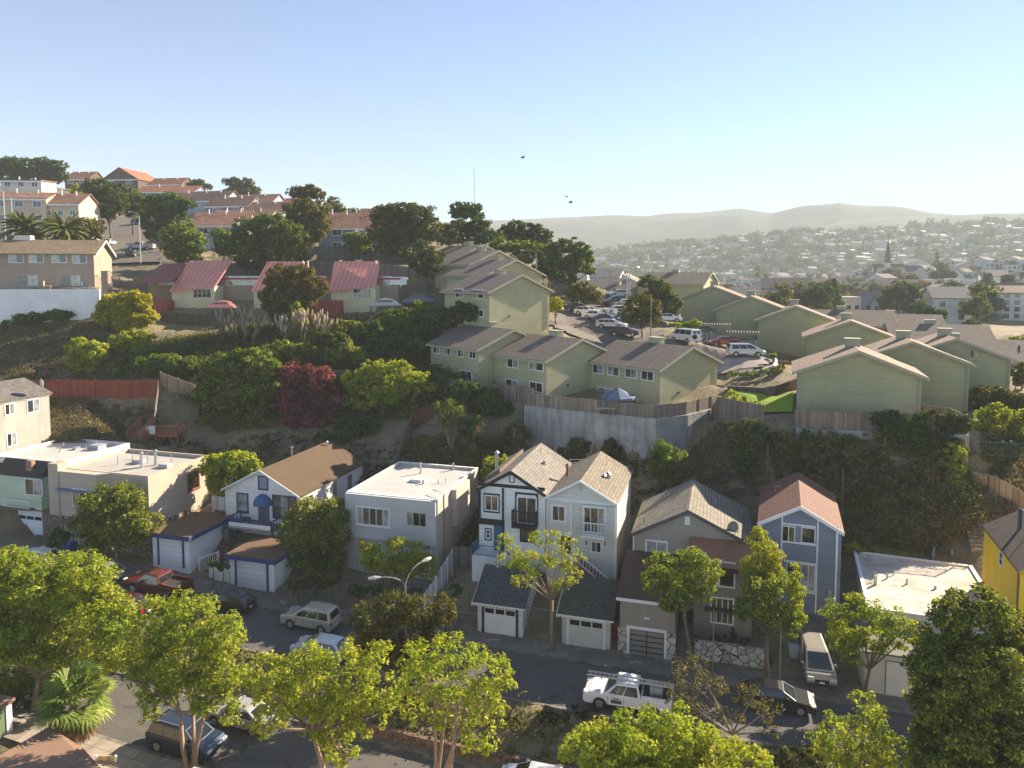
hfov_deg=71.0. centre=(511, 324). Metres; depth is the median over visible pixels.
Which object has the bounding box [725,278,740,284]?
town house
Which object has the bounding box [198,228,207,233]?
window
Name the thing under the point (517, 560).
tree
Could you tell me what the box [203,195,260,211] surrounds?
terrace house
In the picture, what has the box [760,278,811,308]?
town house
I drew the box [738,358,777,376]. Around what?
kerb wall
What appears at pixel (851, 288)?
town tree
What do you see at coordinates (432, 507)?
townhouse
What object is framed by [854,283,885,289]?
town house
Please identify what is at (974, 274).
town house
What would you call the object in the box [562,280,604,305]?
tree
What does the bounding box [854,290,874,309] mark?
town house
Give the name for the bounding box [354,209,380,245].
terrace house
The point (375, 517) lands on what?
window
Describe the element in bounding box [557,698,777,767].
tree
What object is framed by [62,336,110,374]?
shrub
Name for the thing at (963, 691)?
tree
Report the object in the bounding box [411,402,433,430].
fence
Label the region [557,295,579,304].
parked car
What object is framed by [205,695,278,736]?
parked car
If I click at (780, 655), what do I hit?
sign pole
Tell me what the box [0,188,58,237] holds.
terrace house
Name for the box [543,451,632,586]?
gabled house
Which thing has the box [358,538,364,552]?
window
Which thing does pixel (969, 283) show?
town house
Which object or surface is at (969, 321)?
tree
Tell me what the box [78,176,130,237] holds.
tree
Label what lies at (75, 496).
window
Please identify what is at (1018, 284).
town house
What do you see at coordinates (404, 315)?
shrub
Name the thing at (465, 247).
condominium
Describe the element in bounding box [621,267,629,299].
street lamp
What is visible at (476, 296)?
window
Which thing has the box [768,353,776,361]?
shrub
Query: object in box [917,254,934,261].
hillside tree
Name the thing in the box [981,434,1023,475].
shrub
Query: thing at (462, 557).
fence
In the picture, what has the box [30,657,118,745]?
fan palm
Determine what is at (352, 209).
tree
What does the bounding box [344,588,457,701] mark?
tree
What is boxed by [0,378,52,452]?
tall house
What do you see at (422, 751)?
kerb
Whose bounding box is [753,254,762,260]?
hillside house
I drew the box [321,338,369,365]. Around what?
shrub
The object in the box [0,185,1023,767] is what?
ground
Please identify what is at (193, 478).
window
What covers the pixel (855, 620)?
outdoor stairs
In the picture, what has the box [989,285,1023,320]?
town house
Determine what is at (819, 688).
utility cover
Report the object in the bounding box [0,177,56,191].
terrace house
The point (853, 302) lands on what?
town house
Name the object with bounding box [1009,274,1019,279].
town house
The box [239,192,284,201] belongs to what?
terrace house
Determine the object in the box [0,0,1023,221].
sky
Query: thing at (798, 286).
town tree
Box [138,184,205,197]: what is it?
terrace house
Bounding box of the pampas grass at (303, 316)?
[273,308,337,340]
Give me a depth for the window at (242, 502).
69.56 m
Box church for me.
[870,235,903,272]
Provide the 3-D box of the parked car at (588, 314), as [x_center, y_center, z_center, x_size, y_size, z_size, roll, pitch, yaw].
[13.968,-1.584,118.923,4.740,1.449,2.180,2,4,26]
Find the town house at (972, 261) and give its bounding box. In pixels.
[969,257,994,264]
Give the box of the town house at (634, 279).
[622,273,638,283]
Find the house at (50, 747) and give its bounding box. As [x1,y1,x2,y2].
[0,727,99,767]
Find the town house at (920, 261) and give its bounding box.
[907,258,931,265]
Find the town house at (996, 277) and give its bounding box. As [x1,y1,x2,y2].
[980,272,1007,281]
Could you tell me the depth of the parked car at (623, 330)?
108.65 m
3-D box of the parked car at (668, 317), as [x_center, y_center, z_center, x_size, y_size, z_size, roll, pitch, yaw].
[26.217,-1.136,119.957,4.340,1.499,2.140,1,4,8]
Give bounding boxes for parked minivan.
[725,343,765,356]
[795,631,837,685]
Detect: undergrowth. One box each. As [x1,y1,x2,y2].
[10,317,883,767]
[99,306,483,421]
[173,431,690,523]
[759,432,976,547]
[762,435,993,553]
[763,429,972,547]
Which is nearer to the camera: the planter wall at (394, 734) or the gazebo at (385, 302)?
the planter wall at (394, 734)
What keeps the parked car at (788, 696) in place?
on the road at (545, 680)
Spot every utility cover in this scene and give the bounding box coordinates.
[630,659,642,664]
[815,686,828,691]
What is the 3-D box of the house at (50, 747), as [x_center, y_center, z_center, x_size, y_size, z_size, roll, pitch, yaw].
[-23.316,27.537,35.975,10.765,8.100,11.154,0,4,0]
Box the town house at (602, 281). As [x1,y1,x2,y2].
[590,278,623,284]
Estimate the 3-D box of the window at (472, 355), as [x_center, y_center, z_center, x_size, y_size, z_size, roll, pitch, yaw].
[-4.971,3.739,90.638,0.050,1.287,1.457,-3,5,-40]
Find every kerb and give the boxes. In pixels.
[0,547,975,724]
[12,706,208,767]
[31,595,910,767]
[76,659,501,767]
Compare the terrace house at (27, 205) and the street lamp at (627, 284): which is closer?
the street lamp at (627, 284)
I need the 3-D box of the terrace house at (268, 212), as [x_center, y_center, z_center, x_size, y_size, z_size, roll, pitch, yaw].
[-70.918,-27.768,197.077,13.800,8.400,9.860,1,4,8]
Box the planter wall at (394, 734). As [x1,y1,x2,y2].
[330,716,576,767]
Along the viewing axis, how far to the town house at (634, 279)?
262.53 m
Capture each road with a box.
[0,550,945,767]
[0,665,464,767]
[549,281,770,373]
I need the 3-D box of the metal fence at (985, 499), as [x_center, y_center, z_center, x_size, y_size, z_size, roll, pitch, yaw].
[42.270,16.068,64.260,1.900,1.600,0.120,1,4,13]
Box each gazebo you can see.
[204,300,240,323]
[368,298,401,312]
[402,294,433,306]
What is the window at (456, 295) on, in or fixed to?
in the condominium at (504, 299)
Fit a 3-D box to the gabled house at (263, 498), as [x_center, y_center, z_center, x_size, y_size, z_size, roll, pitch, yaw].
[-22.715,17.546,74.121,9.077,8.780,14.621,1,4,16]
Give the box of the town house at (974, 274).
[962,272,978,282]
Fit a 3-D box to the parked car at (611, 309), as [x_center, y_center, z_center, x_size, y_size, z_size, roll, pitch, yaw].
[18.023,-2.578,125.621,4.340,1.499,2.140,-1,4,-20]
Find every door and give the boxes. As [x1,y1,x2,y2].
[17,275,38,285]
[18,510,42,534]
[60,275,80,285]
[73,526,88,544]
[159,540,182,567]
[237,562,266,591]
[258,506,269,520]
[396,543,431,579]
[484,607,515,636]
[494,525,504,550]
[517,496,536,524]
[569,618,602,649]
[583,506,605,533]
[629,629,663,658]
[885,661,994,710]
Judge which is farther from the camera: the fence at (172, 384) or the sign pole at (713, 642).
the fence at (172, 384)
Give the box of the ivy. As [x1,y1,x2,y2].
[756,407,974,465]
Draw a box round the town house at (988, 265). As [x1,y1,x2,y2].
[980,262,1003,270]
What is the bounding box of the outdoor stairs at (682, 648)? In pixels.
[676,616,693,660]
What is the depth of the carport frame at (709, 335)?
111.64 m
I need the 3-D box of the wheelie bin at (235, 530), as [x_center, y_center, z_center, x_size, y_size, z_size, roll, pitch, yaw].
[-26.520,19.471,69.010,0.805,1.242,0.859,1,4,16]
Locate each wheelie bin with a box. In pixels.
[63,540,77,555]
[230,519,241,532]
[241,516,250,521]
[788,643,798,657]
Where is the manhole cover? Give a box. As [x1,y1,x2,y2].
[565,684,576,690]
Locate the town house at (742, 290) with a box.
[729,287,760,296]
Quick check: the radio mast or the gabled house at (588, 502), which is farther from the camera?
the radio mast
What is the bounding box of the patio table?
[596,407,615,414]
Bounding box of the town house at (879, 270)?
[874,268,906,275]
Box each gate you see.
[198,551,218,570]
[527,606,561,636]
[612,619,619,637]
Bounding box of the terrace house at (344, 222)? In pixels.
[319,209,360,246]
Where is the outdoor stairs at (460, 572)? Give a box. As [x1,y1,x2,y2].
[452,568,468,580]
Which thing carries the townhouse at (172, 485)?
on the ground at (174, 409)
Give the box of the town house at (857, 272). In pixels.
[850,269,865,277]
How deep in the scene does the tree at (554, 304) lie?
109.53 m
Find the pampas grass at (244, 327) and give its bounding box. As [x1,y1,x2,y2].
[215,304,266,343]
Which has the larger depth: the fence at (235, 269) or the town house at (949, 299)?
the town house at (949, 299)
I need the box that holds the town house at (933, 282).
[927,280,948,283]
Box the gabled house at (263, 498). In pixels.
[221,440,364,540]
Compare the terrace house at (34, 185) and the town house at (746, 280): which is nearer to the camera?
the terrace house at (34, 185)
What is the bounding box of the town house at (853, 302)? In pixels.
[842,296,861,309]
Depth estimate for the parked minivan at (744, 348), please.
96.86 m
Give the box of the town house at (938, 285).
[913,284,946,313]
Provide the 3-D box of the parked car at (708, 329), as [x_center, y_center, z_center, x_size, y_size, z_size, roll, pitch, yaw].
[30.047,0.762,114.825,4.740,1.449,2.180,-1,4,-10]
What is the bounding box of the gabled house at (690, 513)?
[631,479,756,641]
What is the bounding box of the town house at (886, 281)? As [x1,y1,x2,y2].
[872,279,922,285]
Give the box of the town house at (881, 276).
[864,274,898,280]
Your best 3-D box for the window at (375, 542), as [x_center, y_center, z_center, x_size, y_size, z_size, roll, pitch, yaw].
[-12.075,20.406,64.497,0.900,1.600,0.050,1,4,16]
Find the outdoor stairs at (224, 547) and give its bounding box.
[203,537,236,574]
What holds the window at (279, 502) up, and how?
in the gabled house at (263, 498)
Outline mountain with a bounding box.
[437,203,954,263]
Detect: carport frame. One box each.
[701,323,731,339]
[726,330,760,347]
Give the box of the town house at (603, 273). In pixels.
[589,268,625,277]
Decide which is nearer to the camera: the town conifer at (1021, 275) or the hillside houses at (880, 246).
the town conifer at (1021, 275)
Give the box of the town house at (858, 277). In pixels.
[853,276,867,281]
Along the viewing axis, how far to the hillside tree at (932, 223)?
1310.00 m
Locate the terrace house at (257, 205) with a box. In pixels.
[238,199,294,216]
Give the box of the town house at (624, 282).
[621,279,634,284]
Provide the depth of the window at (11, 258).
106.40 m
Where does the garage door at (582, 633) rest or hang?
in the garage at (587, 609)
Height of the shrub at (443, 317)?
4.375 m
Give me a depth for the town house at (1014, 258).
539.20 m
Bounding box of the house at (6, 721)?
[0,694,14,740]
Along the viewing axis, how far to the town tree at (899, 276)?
413.88 m
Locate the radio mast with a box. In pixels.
[474,168,474,203]
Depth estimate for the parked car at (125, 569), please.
62.48 m
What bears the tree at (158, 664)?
on the pavement at (23, 730)
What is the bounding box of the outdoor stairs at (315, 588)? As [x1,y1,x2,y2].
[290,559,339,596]
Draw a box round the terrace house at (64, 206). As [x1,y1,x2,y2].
[47,190,102,239]
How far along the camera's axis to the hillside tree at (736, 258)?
986.47 m
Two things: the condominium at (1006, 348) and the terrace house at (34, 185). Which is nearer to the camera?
the condominium at (1006, 348)
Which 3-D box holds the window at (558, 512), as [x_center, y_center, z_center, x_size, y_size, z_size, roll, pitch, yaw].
[3.894,15.817,60.022,1.323,1.502,0.050,1,4,16]
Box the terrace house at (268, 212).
[242,207,277,224]
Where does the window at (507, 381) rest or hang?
in the condominium at (554, 363)
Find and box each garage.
[147,512,233,573]
[225,536,301,591]
[471,564,543,636]
[556,574,619,649]
[616,549,681,660]
[853,621,994,710]
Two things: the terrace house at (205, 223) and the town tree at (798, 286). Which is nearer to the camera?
the terrace house at (205, 223)
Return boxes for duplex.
[0,235,115,292]
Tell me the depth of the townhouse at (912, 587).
56.36 m
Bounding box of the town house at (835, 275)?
[829,273,839,278]
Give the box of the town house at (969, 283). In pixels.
[960,282,975,285]
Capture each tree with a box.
[0,544,138,708]
[66,480,165,561]
[69,183,82,193]
[77,216,106,239]
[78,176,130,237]
[113,585,248,767]
[135,191,197,251]
[157,222,208,262]
[190,346,283,428]
[196,449,263,496]
[208,227,235,259]
[219,211,311,273]
[221,176,261,194]
[239,636,404,767]
[256,263,329,326]
[270,359,349,430]
[275,494,353,574]
[281,196,332,252]
[285,183,326,204]
[325,196,347,211]
[335,359,438,417]
[341,231,375,254]
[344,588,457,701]
[347,207,359,211]
[355,536,439,601]
[364,201,443,261]
[388,246,415,257]
[389,630,517,767]
[406,239,446,291]
[445,379,515,423]
[447,201,484,220]
[488,236,544,264]
[494,528,588,650]
[542,236,596,304]
[549,296,563,324]
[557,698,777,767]
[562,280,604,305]
[616,251,623,260]
[616,293,662,337]
[632,250,640,258]
[637,273,683,315]
[639,546,724,672]
[645,438,688,487]
[665,649,784,762]
[695,243,701,248]
[723,283,737,288]
[726,417,764,477]
[732,571,808,677]
[733,255,740,262]
[738,525,787,664]
[749,258,758,265]
[763,282,793,306]
[780,563,807,659]
[786,280,810,306]
[788,256,798,267]
[797,280,836,308]
[804,689,924,767]
[806,280,835,305]
[810,301,833,309]
[816,248,822,255]
[818,591,918,699]
[822,277,848,294]
[829,278,845,309]
[845,251,855,259]
[847,281,864,292]
[862,282,882,291]
[875,279,922,313]
[878,286,915,313]
[880,267,896,273]
[890,268,905,278]
[899,581,1023,767]
[901,279,931,288]
[903,237,914,246]
[905,273,919,278]
[906,300,927,313]
[913,238,923,246]
[913,249,927,258]
[914,305,947,320]
[915,231,923,236]
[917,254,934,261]
[925,218,934,227]
[928,267,957,279]
[932,261,949,268]
[934,278,965,286]
[939,218,948,226]
[957,291,993,321]
[960,318,990,327]
[963,220,971,226]
[964,248,980,257]
[965,233,980,244]
[967,281,1004,319]
[969,401,1023,444]
[979,216,990,223]
[981,271,992,282]
[984,227,996,237]
[999,274,1015,282]
[1004,260,1017,264]
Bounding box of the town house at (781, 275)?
[770,273,791,277]
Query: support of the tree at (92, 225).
on the ground at (174, 409)
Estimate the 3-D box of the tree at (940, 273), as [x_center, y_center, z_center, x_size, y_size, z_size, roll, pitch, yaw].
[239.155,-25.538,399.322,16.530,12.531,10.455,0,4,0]
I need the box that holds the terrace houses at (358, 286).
[139,260,407,315]
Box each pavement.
[0,537,1023,727]
[2,709,190,767]
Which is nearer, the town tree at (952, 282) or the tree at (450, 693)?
the tree at (450, 693)
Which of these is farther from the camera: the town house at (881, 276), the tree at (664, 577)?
the town house at (881, 276)
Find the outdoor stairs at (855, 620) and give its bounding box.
[852,618,861,629]
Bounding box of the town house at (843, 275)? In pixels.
[840,273,852,283]
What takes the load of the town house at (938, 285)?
on the ground at (174, 409)
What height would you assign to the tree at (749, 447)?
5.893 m
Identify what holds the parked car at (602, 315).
on the parking lot at (571, 322)
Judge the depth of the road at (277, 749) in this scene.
44.43 m
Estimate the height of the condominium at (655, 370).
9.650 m
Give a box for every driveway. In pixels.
[397,576,432,592]
[803,613,828,642]
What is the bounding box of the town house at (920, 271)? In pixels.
[894,266,926,279]
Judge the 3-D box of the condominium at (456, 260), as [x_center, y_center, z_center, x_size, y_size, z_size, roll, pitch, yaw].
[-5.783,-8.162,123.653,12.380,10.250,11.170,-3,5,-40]
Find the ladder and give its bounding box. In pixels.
[587,670,673,688]
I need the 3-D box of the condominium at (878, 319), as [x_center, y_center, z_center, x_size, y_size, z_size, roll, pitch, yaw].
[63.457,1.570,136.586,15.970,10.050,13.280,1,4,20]
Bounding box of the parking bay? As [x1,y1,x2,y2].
[717,354,768,372]
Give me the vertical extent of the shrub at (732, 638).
1.513 m
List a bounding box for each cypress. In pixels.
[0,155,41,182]
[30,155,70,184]
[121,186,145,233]
[185,179,212,190]
[436,223,460,245]
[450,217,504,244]
[496,219,553,247]
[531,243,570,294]
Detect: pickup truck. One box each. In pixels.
[122,567,193,599]
[125,241,155,249]
[583,664,673,718]
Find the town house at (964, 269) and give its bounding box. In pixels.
[958,268,972,271]
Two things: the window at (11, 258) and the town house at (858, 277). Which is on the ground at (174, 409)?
the town house at (858, 277)
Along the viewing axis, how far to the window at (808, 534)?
54.76 m
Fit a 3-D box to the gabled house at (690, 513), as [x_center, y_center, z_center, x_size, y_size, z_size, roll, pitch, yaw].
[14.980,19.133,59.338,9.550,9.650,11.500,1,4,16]
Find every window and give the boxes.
[4,182,10,186]
[4,402,14,415]
[6,432,16,446]
[8,255,23,262]
[14,201,23,206]
[17,182,24,186]
[24,478,42,496]
[26,398,39,412]
[29,255,43,262]
[31,182,37,186]
[32,201,41,206]
[51,255,66,262]
[57,210,63,215]
[69,210,75,215]
[72,255,86,262]
[72,488,85,506]
[159,276,178,284]
[187,470,200,492]
[193,288,210,297]
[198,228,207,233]
[226,276,258,284]
[236,492,248,513]
[272,494,295,519]
[332,230,342,235]
[332,242,342,246]
[333,480,336,497]
[348,474,351,489]
[353,289,371,297]
[355,506,390,528]
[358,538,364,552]
[373,542,381,555]
[383,276,390,284]
[406,511,426,527]
[433,347,439,353]
[443,348,450,355]
[455,288,462,297]
[457,350,463,357]
[460,370,471,380]
[469,352,475,358]
[473,289,483,298]
[477,309,483,316]
[485,494,498,511]
[486,529,490,538]
[505,378,517,385]
[507,359,517,368]
[520,529,534,542]
[529,362,542,371]
[529,381,542,392]
[551,504,565,522]
[560,536,570,552]
[590,540,601,553]
[592,365,603,374]
[597,386,612,392]
[607,367,618,376]
[625,369,636,378]
[641,371,653,381]
[645,539,667,553]
[706,560,717,587]
[710,596,733,625]
[718,561,735,588]
[782,525,794,541]
[786,562,815,591]
[801,527,815,543]
[998,549,1002,567]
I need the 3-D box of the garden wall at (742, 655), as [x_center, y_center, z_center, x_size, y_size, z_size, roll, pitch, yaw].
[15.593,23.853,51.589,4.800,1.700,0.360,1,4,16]
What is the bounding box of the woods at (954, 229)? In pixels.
[588,217,1023,281]
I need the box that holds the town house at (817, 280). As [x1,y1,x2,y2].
[812,279,841,285]
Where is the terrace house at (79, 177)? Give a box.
[63,170,102,189]
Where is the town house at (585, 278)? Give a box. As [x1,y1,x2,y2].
[568,269,589,281]
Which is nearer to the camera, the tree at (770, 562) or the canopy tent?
the tree at (770, 562)
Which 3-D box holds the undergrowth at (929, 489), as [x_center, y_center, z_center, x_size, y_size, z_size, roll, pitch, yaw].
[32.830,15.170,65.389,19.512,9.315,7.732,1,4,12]
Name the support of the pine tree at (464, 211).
on the ground at (174, 409)
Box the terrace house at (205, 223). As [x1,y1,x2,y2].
[191,209,242,250]
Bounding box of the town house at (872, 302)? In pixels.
[869,290,882,309]
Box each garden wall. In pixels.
[209,567,229,582]
[280,585,293,595]
[308,593,339,605]
[694,639,764,668]
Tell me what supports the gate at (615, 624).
on the ground at (174, 409)
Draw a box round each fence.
[30,379,157,399]
[94,755,117,761]
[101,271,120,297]
[140,383,158,440]
[159,311,223,326]
[160,371,194,395]
[212,495,225,511]
[226,261,423,279]
[308,313,378,325]
[317,246,415,261]
[393,416,411,464]
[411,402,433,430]
[424,549,452,611]
[428,374,482,394]
[438,608,477,624]
[453,546,471,572]
[489,382,533,401]
[525,392,711,417]
[711,396,763,431]
[794,408,968,433]
[922,404,967,433]
[967,470,1023,507]
[969,440,1023,456]
[972,494,996,508]
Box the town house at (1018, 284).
[981,282,1023,285]
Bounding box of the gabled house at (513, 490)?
[472,443,571,588]
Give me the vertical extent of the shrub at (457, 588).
4.380 m
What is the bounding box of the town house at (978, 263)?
[975,261,998,269]
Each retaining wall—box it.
[0,289,100,322]
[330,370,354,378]
[524,405,710,458]
[727,378,796,395]
[795,427,968,472]
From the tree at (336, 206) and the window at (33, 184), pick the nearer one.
the window at (33, 184)
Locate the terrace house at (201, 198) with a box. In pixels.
[188,189,239,213]
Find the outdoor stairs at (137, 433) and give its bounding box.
[125,417,154,440]
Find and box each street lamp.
[0,187,5,238]
[11,193,30,238]
[128,211,140,264]
[368,557,431,685]
[520,249,536,269]
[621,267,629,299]
[626,266,638,306]
[650,298,651,335]
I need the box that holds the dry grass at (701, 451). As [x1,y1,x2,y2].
[0,320,1023,523]
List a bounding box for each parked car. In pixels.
[26,545,67,565]
[80,559,127,582]
[98,591,157,618]
[103,239,116,244]
[125,249,147,255]
[145,708,227,762]
[200,588,257,614]
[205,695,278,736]
[280,601,341,632]
[289,632,352,662]
[502,759,562,767]
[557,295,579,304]
[564,303,584,310]
[574,306,595,314]
[581,310,602,318]
[591,313,621,321]
[595,318,627,327]
[602,295,625,304]
[602,305,624,313]
[606,289,631,295]
[608,326,640,336]
[610,299,630,305]
[612,308,629,316]
[658,313,681,321]
[693,326,715,331]
[705,336,739,345]
[738,677,816,716]
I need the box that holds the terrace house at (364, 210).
[360,208,409,212]
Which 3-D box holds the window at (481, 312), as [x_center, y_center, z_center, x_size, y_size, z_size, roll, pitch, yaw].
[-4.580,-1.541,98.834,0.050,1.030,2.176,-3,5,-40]
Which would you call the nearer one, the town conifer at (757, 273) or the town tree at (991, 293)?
the town tree at (991, 293)
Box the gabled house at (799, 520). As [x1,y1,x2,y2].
[757,472,844,620]
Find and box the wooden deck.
[143,420,188,444]
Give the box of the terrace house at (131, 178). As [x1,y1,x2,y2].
[102,167,154,191]
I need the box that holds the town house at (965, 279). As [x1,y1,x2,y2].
[943,278,976,281]
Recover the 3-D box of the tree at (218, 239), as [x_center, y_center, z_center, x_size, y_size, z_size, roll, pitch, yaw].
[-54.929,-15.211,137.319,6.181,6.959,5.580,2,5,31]
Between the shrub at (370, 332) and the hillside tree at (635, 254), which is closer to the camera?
the shrub at (370, 332)
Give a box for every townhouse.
[0,439,129,537]
[48,448,208,555]
[345,461,477,580]
[853,550,1011,636]
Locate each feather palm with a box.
[0,211,49,239]
[39,211,90,239]
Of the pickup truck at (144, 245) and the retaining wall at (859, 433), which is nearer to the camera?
the retaining wall at (859, 433)
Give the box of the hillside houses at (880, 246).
[593,223,1023,278]
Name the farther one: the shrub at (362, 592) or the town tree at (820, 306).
the town tree at (820, 306)
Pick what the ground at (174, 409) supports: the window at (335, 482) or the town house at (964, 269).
the town house at (964, 269)
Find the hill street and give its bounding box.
[101,217,166,262]
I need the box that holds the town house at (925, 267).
[915,265,935,269]
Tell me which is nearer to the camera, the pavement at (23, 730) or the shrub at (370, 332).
the pavement at (23, 730)
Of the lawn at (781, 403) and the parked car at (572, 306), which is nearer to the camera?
the lawn at (781, 403)
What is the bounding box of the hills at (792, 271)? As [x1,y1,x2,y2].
[574,231,1023,280]
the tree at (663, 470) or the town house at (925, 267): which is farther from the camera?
the town house at (925, 267)
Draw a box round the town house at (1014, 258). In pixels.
[1001,256,1023,264]
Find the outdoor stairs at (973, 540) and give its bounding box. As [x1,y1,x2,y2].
[966,520,983,551]
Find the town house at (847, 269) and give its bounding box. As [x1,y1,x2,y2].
[837,265,856,272]
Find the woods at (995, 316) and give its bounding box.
[720,261,1013,320]
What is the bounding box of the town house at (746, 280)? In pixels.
[742,279,752,284]
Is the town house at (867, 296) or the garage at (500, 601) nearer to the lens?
the garage at (500, 601)
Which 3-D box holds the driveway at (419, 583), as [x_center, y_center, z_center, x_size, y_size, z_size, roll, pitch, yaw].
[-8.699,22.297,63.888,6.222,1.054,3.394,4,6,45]
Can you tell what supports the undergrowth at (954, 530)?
on the ground at (174, 409)
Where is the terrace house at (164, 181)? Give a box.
[146,176,191,185]
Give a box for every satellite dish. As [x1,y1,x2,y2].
[727,521,738,532]
[932,546,944,560]
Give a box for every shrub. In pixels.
[0,308,75,326]
[45,527,71,553]
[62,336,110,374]
[90,289,160,331]
[104,353,201,376]
[106,328,157,355]
[207,559,230,589]
[257,338,299,361]
[280,330,349,367]
[286,570,340,605]
[288,301,309,335]
[290,341,331,361]
[313,410,382,444]
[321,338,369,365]
[330,318,361,337]
[347,583,383,617]
[349,319,426,356]
[377,306,421,343]
[409,299,436,315]
[413,305,464,333]
[446,582,462,631]
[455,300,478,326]
[456,414,485,452]
[480,454,508,479]
[487,703,522,723]
[494,417,536,453]
[523,704,602,724]
[557,437,591,461]
[598,437,623,458]
[669,318,702,328]
[708,627,750,645]
[724,389,761,404]
[727,366,782,381]
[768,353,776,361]
[771,744,828,767]
[775,360,789,371]
[842,541,909,556]
[943,442,967,492]
[968,385,1023,410]
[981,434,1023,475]
[1008,336,1023,339]
[1010,361,1023,390]
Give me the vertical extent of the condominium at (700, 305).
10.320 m
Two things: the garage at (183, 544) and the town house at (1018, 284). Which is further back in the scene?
the town house at (1018, 284)
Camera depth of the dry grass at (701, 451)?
83.78 m
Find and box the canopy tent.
[600,388,635,401]
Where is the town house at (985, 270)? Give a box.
[981,269,1008,272]
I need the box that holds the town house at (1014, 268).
[1002,265,1020,274]
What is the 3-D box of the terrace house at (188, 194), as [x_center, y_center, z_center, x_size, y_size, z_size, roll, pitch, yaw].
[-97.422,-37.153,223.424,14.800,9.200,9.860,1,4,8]
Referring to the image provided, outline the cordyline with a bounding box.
[429,397,468,451]
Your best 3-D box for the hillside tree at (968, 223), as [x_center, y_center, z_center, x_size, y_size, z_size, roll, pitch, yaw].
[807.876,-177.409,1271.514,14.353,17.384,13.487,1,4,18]
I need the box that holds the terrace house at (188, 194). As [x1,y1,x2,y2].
[169,190,205,202]
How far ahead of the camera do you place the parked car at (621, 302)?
134.19 m
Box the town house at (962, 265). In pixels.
[952,262,973,268]
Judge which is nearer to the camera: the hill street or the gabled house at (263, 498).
the gabled house at (263, 498)
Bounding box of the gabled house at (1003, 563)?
[982,508,1023,637]
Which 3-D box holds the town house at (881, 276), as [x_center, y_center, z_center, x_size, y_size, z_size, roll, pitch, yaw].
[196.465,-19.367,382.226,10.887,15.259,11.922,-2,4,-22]
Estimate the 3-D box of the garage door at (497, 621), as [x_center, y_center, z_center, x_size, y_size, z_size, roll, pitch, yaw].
[-0.927,23.103,55.695,2.550,2.150,0.065,1,4,16]
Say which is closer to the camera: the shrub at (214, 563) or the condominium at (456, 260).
the shrub at (214, 563)
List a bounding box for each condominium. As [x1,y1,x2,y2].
[425,321,526,386]
[428,241,494,273]
[434,247,514,289]
[439,269,554,333]
[442,255,546,286]
[490,330,607,396]
[587,336,723,405]
[592,282,637,301]
[635,269,719,313]
[680,281,746,327]
[712,290,784,340]
[754,299,835,357]
[791,337,929,413]
[801,313,893,356]
[812,306,896,332]
[863,330,976,411]
[885,319,995,338]
[893,310,945,323]
[910,333,1023,367]
[916,328,1017,390]
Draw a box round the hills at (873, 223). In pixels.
[811,213,1023,231]
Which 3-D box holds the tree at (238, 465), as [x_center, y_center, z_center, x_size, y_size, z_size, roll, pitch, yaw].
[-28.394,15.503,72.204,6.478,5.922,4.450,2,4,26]
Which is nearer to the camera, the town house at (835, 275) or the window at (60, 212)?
the window at (60, 212)
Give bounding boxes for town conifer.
[755,265,760,277]
[934,250,940,266]
[1018,264,1023,278]
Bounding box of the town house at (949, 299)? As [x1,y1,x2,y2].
[921,287,973,323]
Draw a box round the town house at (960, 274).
[938,269,964,279]
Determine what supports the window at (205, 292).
in the terrace houses at (358, 286)
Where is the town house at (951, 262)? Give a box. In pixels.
[943,258,964,268]
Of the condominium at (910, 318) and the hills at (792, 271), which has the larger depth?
the hills at (792, 271)
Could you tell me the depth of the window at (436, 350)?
96.85 m
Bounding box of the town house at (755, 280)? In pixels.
[751,278,760,285]
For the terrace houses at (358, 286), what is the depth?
116.74 m
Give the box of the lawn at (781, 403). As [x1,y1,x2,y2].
[728,391,794,411]
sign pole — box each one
[712,609,713,672]
[779,627,781,679]
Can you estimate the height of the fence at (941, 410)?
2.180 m
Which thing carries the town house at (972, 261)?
on the ground at (174, 409)
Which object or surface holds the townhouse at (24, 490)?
on the ground at (174, 409)
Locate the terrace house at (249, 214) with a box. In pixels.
[215,207,255,232]
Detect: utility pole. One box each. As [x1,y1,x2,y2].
[766,444,768,483]
[840,468,843,524]

